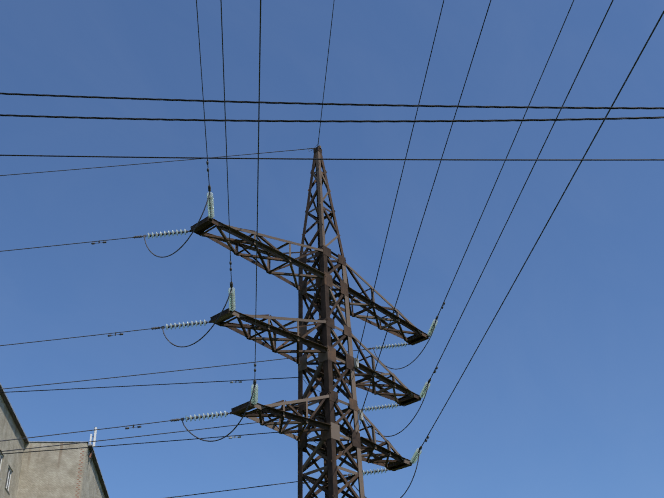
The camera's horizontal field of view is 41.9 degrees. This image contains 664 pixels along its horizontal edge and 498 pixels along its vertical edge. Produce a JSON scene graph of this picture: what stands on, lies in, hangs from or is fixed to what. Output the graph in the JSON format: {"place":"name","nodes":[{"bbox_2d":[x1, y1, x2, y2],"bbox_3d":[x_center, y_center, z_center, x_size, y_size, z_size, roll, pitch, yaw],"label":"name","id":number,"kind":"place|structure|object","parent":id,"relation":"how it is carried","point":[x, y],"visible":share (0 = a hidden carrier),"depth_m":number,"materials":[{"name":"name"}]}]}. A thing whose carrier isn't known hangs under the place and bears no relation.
{"place":"outdoors","nodes":[
{"label":"outdoors","id":0,"kind":"place"},
{"bbox_2d":[0,452,11,490],"bbox_3d":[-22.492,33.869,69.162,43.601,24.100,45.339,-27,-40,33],"label":"apartment windows","id":1,"kind":"structure","parent":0,"point":[8,477],"depth_m":63.47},
{"bbox_2d":[0,383,109,497],"bbox_3d":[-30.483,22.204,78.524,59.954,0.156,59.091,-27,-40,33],"label":"apartment roof","id":2,"kind":"structure","parent":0,"point":[19,426],"depth_m":67.84,"materials":[{"name":"grey metal"}]},
{"bbox_2d":[229,354,362,438],"bbox_3d":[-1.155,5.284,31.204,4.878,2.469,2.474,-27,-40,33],"label":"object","id":3,"kind":"object","parent":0,"point":[360,414],"visible":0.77,"depth_m":31.11,"materials":[{"name":"grey metal"}]},
{"bbox_2d":[0,0,663,497],"label":"sky","id":4,"kind":"structure","parent":0,"point":[562,395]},
{"label":"ground","id":5,"kind":"structure","parent":0,"visible":0},
{"bbox_2d":[0,395,104,497],"bbox_3d":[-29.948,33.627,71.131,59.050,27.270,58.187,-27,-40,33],"label":"apartment block walls","id":6,"kind":"structure","parent":5,"relation":"on","point":[69,473],"depth_m":66.88,"materials":[{"name":"beige concrete"}]},
{"bbox_2d":[88,427,96,460],"bbox_3d":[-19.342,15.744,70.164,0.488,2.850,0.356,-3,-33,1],"label":"roof cell antenna","id":7,"kind":"object","parent":6,"relation":"on","point":[94,439],"visible":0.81,"depth_m":70.18,"materials":[{"name":"grey plastic"}]},
{"bbox_2d":[190,145,429,497],"bbox_3d":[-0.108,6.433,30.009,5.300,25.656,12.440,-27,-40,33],"label":"lattice tower","id":8,"kind":"structure","parent":5,"relation":"on","point":[326,372],"depth_m":31.09,"materials":[{"name":"metal"}]},
{"bbox_2d":[0,0,490,454],"bbox_3d":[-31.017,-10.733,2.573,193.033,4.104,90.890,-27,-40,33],"label":"aux cables","id":9,"kind":"object","parent":8,"relation":"attached to","point":[369,305],"visible":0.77,"depth_m":27.25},
{"bbox_2d":[91,142,444,483],"bbox_3d":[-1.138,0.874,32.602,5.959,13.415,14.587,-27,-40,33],"label":"line fittings","id":10,"kind":"object","parent":8,"relation":"attached to","point":[202,322],"visible":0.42,"depth_m":28.45,"materials":[{"name":"grey metal"}]},
{"bbox_2d":[0,0,663,497],"bbox_3d":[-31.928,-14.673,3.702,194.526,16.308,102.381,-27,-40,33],"label":"conductors","id":11,"kind":"object","parent":10,"relation":"attached to","point":[256,248],"visible":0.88,"depth_m":26.59,"materials":[{"name":"grey metal"}]},
{"bbox_2d":[148,192,437,475],"bbox_3d":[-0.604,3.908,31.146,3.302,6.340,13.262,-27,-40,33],"label":"insulator glass discs","id":12,"kind":"object","parent":8,"relation":"attached to","point":[254,400],"visible":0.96,"depth_m":28.52,"materials":[{"name":"glass"}]},
{"bbox_3d":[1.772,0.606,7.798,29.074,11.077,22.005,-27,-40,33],"label":"concrete poles","id":13,"kind":"object","parent":5,"relation":"on","visible":0},
{"bbox_2d":[0,93,663,160],"bbox_3d":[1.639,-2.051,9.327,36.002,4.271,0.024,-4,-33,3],"label":"voltage cables","id":14,"kind":"object","parent":13,"relation":"attached to","point":[459,106],"visible":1,"depth_m":8.97,"materials":[{"name":"black plastic"}]}
]}

